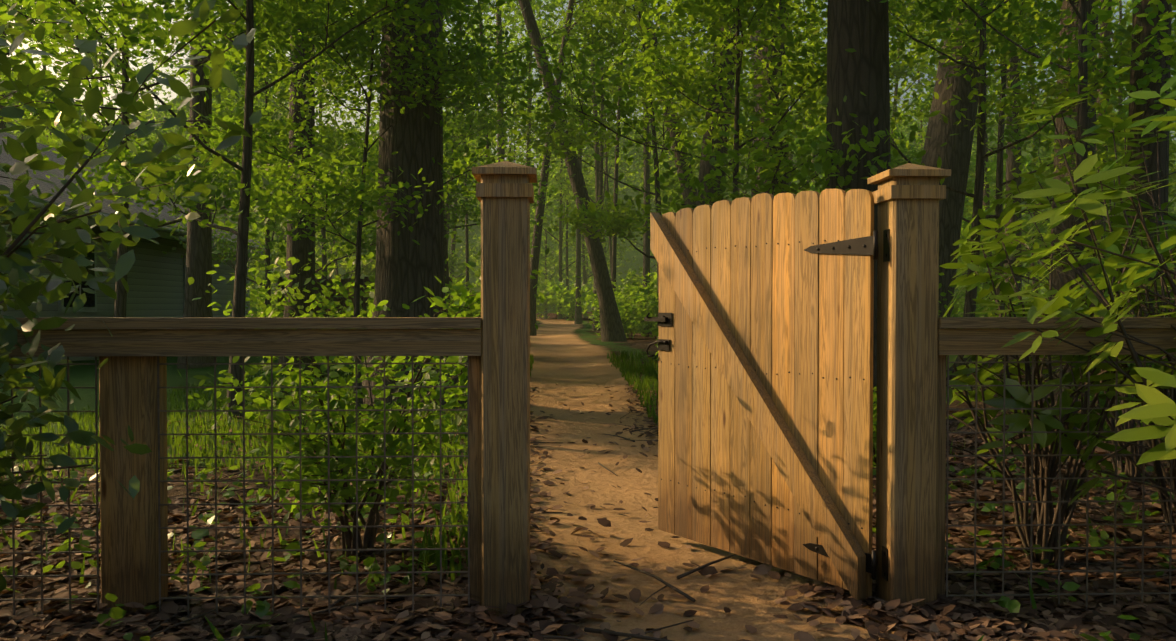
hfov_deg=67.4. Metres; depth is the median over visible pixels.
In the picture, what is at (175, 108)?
tree
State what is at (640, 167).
tree
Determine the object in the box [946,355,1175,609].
wire
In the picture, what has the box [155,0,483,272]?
understory tree
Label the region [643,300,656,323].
bush
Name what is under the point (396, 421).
bush
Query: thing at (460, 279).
bush
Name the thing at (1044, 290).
bush
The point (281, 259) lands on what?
shrub
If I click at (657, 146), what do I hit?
tree
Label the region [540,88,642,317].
tree
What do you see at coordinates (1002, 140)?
understory tree
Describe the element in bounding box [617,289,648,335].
bush
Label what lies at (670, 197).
tree sapling
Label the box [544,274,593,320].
bush
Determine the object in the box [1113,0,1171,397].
tree
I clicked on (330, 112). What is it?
tree
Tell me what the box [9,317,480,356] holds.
fence rail
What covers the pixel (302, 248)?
tree
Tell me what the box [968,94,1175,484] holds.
shrub
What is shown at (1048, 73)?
tree
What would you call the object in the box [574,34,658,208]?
path side tree
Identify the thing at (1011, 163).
tree
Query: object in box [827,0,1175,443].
understory tree
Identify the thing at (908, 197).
gate post
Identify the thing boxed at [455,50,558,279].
tree
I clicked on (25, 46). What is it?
sky
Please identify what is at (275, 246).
tree sapling
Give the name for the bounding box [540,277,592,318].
bush
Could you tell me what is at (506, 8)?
path side tree
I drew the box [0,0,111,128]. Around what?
tree
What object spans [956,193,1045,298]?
tree sapling
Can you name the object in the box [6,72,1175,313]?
forest wall
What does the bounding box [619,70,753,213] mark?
tree sapling
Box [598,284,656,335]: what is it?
bush
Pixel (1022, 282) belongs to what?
tree sapling
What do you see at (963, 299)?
bush
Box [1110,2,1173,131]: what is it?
tree
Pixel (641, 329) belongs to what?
bush
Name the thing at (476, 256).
bush
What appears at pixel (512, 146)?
path side tree
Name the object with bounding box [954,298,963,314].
bush
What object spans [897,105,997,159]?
tree
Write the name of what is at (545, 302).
bush
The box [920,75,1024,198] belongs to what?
tree
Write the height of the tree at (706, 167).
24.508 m
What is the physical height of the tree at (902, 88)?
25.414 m
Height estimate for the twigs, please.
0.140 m
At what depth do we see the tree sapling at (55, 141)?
34.07 m
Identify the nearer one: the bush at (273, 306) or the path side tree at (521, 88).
the bush at (273, 306)
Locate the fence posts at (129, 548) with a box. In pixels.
[99,356,480,612]
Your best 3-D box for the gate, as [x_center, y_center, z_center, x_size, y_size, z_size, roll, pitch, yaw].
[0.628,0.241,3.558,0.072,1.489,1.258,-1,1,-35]
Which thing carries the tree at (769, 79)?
on the ground at (570, 356)
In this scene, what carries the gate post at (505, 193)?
on the ground at (570, 356)
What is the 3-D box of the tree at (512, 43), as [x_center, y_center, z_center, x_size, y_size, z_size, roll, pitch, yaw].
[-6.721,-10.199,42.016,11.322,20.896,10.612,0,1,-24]
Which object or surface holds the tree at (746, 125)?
on the ground at (570, 356)
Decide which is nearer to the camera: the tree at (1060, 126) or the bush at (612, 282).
the tree at (1060, 126)
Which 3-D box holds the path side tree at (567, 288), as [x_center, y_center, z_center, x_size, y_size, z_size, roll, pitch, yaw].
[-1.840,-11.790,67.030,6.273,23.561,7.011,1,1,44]
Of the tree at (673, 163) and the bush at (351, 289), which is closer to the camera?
the bush at (351, 289)
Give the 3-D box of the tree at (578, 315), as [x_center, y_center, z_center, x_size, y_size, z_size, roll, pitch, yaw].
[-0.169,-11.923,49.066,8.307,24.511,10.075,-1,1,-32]
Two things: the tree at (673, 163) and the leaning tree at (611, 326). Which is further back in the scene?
the tree at (673, 163)
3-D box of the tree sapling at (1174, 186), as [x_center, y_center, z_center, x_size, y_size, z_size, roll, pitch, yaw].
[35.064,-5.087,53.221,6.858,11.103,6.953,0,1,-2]
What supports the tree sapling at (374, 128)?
on the ground at (570, 356)
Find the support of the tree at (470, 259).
on the ground at (570, 356)
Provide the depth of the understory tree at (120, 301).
10.67 m
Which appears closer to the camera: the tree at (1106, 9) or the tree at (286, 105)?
the tree at (1106, 9)
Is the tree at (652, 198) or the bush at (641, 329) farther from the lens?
the tree at (652, 198)
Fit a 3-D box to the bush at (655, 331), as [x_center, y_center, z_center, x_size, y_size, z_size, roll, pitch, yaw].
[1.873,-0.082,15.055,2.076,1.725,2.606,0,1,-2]
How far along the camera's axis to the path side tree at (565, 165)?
73.09 m
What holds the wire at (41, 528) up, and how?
attached to the fence posts at (129, 548)
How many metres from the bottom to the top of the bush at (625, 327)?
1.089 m
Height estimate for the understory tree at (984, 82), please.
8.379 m
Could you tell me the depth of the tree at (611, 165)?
61.15 m
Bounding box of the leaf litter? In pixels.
[0,384,1175,640]
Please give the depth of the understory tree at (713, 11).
9.06 m
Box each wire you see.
[0,356,469,617]
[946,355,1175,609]
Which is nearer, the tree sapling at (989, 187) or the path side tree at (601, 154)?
the path side tree at (601, 154)
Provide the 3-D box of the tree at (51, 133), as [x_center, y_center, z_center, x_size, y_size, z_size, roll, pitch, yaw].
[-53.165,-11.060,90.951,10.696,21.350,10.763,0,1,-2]
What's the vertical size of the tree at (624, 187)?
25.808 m
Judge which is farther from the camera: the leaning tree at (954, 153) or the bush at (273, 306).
the bush at (273, 306)
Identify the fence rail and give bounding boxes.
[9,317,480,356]
[938,317,1175,354]
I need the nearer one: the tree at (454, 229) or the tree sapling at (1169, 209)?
the tree sapling at (1169, 209)
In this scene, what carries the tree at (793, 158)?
on the ground at (570, 356)
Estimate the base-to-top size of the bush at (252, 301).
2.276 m
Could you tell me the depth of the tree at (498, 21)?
35.73 m
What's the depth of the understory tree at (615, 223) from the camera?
17.27 m
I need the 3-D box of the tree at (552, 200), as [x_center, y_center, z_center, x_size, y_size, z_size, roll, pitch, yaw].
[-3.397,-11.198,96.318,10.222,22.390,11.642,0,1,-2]
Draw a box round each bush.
[176,261,545,556]
[188,220,375,380]
[250,268,262,316]
[250,275,321,316]
[250,285,277,316]
[268,257,457,373]
[278,277,452,316]
[294,268,477,380]
[365,246,579,372]
[446,288,476,315]
[449,272,476,297]
[536,281,552,317]
[537,273,575,317]
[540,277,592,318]
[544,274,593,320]
[563,276,652,338]
[574,275,651,324]
[597,312,636,337]
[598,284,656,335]
[616,271,657,338]
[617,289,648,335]
[618,286,657,338]
[632,276,658,358]
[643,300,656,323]
[873,386,876,466]
[938,272,986,376]
[954,256,1036,316]
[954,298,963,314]
[962,260,1048,316]
[1078,364,1170,440]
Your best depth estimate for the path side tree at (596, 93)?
45.04 m
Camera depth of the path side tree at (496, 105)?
63.45 m
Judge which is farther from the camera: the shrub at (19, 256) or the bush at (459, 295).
the bush at (459, 295)
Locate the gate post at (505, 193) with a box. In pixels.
[472,161,536,615]
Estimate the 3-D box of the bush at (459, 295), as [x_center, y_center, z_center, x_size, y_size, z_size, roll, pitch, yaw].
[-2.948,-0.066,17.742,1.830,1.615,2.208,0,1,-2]
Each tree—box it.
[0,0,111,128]
[0,0,378,316]
[0,0,512,418]
[8,4,107,145]
[14,0,189,185]
[15,118,88,152]
[78,0,189,151]
[99,63,187,204]
[101,2,378,316]
[104,0,591,408]
[144,99,222,219]
[153,63,255,224]
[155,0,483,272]
[177,16,216,368]
[230,104,286,309]
[233,55,328,276]
[250,92,318,237]
[278,0,321,373]
[278,79,371,277]
[325,0,577,248]
[334,0,578,302]
[347,81,379,224]
[362,0,460,408]
[412,0,985,238]
[443,0,518,278]
[443,96,490,284]
[445,0,541,162]
[445,0,610,162]
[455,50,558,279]
[459,0,545,290]
[460,20,537,162]
[464,202,563,283]
[468,23,549,161]
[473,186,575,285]
[478,0,502,156]
[483,0,578,141]
[486,0,622,165]
[488,72,549,194]
[491,0,808,355]
[494,2,636,330]
[495,0,704,207]
[510,0,653,324]
[515,19,625,319]
[516,122,592,318]
[518,0,626,341]
[522,1,649,192]
[522,122,590,314]
[524,64,597,243]
[530,0,593,335]
[531,21,588,318]
[538,17,655,319]
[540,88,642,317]
[544,167,632,287]
[547,63,642,258]
[553,4,707,333]
[556,0,653,271]
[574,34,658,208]
[597,15,701,268]
[611,1,674,294]
[621,50,701,210]
[628,0,826,177]
[631,122,696,266]
[642,1,696,205]
[669,56,749,199]
[690,49,789,194]
[696,6,739,205]
[700,0,825,125]
[702,0,1175,394]
[707,1,824,183]
[710,0,923,188]
[727,3,820,194]
[751,0,788,198]
[789,56,824,191]
[807,0,987,154]
[816,0,1175,363]
[825,0,890,407]
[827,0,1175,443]
[889,0,1132,310]
[889,7,989,149]
[889,22,1037,316]
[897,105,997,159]
[898,85,926,150]
[917,1,1130,292]
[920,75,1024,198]
[921,1,992,370]
[972,1,1053,204]
[994,0,1175,170]
[1004,48,1021,316]
[1019,1,1175,68]
[1036,0,1098,378]
[1095,0,1111,292]
[1097,0,1175,188]
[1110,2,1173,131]
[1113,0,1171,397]
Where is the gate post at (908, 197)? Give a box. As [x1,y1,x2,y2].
[867,163,950,607]
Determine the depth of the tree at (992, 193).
52.56 m
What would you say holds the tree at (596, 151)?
on the ground at (570, 356)
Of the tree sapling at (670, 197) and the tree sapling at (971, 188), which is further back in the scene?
the tree sapling at (670, 197)
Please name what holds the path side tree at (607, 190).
on the ground at (570, 356)
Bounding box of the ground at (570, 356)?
[0,312,1175,640]
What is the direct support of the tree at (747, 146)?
on the ground at (570, 356)
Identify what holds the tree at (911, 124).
on the ground at (570, 356)
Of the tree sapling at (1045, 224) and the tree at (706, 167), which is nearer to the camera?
the tree at (706, 167)
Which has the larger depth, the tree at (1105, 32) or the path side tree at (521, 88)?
the path side tree at (521, 88)
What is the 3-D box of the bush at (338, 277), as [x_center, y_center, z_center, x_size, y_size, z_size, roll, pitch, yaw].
[-3.601,-0.350,14.273,2.824,2.405,3.045,0,1,-2]
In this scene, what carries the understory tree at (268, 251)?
on the ground at (570, 356)
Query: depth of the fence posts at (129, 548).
2.98 m
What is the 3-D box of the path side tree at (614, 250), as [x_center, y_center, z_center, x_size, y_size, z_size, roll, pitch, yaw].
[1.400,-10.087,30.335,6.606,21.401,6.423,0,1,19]
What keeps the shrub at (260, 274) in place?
on the ground at (570, 356)
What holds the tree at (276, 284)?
on the ground at (570, 356)
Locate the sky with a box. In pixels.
[7,0,1175,171]
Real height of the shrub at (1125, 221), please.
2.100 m
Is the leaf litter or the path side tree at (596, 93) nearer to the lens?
the leaf litter
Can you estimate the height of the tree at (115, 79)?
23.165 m
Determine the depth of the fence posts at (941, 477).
3.07 m
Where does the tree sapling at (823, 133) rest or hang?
on the ground at (570, 356)
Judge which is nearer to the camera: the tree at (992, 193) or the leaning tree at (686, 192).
the leaning tree at (686, 192)
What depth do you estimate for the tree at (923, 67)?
28.85 m
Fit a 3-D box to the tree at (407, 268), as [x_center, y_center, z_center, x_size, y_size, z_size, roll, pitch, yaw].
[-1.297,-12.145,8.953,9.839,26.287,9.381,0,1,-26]
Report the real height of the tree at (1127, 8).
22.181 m
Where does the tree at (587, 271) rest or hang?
on the ground at (570, 356)
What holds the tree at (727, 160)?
on the ground at (570, 356)
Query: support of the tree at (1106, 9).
on the ground at (570, 356)
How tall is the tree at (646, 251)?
26.012 m
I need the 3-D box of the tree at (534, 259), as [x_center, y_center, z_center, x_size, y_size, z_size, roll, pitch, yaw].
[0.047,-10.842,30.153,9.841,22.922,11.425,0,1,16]
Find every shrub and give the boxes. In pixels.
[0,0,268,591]
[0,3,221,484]
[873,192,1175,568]
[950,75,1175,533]
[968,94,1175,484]
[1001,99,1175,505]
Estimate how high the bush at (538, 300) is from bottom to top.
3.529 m
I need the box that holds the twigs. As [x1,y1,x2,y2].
[0,401,1175,640]
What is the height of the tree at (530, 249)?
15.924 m
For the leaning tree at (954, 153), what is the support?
on the ground at (570, 356)
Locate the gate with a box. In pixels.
[644,189,877,603]
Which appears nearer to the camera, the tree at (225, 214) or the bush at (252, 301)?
the bush at (252, 301)
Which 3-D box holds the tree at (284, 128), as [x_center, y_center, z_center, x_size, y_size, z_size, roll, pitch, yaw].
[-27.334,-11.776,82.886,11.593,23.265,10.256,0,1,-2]
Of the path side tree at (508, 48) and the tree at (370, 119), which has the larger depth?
the tree at (370, 119)
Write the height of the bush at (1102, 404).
0.876 m
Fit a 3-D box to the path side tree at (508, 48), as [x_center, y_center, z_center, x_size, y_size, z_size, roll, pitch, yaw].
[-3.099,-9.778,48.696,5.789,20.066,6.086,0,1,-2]
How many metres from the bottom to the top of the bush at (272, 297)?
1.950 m
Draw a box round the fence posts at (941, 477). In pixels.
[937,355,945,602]
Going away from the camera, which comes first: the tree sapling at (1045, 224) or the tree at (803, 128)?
the tree sapling at (1045, 224)
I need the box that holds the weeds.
[0,457,1175,640]
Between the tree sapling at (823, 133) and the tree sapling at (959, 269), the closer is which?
the tree sapling at (823, 133)
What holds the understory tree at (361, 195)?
on the ground at (570, 356)
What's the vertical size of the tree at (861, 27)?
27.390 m
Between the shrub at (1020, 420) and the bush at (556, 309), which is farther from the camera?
the bush at (556, 309)
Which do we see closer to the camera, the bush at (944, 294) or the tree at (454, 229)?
the bush at (944, 294)
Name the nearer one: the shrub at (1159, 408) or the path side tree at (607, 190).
the shrub at (1159, 408)
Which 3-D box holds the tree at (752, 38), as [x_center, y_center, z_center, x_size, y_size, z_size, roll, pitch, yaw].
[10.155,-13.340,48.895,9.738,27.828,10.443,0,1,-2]
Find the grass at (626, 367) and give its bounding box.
[0,349,1138,640]
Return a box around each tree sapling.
[36,133,63,147]
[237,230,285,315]
[238,7,381,278]
[251,192,333,274]
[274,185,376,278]
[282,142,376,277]
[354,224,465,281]
[618,148,747,287]
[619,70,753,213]
[789,112,968,236]
[889,49,1032,256]
[956,165,1024,276]
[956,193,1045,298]
[956,198,992,278]
[956,218,1045,300]
[958,145,1122,296]
[972,168,1004,298]
[1023,129,1174,257]
[1106,196,1175,297]
[1168,153,1175,212]
[1169,90,1175,204]
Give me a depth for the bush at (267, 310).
11.91 m
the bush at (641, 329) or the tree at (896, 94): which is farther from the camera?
the tree at (896, 94)
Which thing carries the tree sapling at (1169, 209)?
on the ground at (570, 356)
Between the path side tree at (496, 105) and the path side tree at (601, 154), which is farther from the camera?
the path side tree at (496, 105)
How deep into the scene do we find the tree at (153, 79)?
60.83 m
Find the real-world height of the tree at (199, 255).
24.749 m
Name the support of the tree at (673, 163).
on the ground at (570, 356)
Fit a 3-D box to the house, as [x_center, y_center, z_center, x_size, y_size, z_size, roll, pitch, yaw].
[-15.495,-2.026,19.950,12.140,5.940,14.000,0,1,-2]
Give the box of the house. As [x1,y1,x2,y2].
[0,132,273,367]
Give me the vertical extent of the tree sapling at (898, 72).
10.888 m
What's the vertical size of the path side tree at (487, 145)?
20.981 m
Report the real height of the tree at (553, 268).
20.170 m
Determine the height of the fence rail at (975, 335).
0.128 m
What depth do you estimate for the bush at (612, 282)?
28.15 m
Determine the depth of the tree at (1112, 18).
49.19 m
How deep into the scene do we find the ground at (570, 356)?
5.06 m
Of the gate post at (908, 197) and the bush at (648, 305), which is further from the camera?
the bush at (648, 305)
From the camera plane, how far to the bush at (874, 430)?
5.59 m
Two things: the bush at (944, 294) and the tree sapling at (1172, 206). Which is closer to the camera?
the bush at (944, 294)
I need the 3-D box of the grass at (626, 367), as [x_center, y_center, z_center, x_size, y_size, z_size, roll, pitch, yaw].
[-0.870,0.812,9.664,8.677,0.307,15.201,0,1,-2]
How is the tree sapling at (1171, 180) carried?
on the ground at (570, 356)
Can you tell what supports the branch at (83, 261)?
on the ground at (570, 356)
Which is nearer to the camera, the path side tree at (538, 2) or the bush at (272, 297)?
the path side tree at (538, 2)
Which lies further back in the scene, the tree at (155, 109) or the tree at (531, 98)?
the tree at (155, 109)
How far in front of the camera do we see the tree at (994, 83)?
47.10 m
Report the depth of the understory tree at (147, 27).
8.02 m
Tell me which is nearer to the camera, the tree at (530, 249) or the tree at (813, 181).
the tree at (813, 181)
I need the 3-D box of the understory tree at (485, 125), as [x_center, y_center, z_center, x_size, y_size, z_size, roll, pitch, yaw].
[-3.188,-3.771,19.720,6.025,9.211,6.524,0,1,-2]
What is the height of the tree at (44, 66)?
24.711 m
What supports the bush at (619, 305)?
on the ground at (570, 356)
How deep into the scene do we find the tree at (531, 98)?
46.69 m

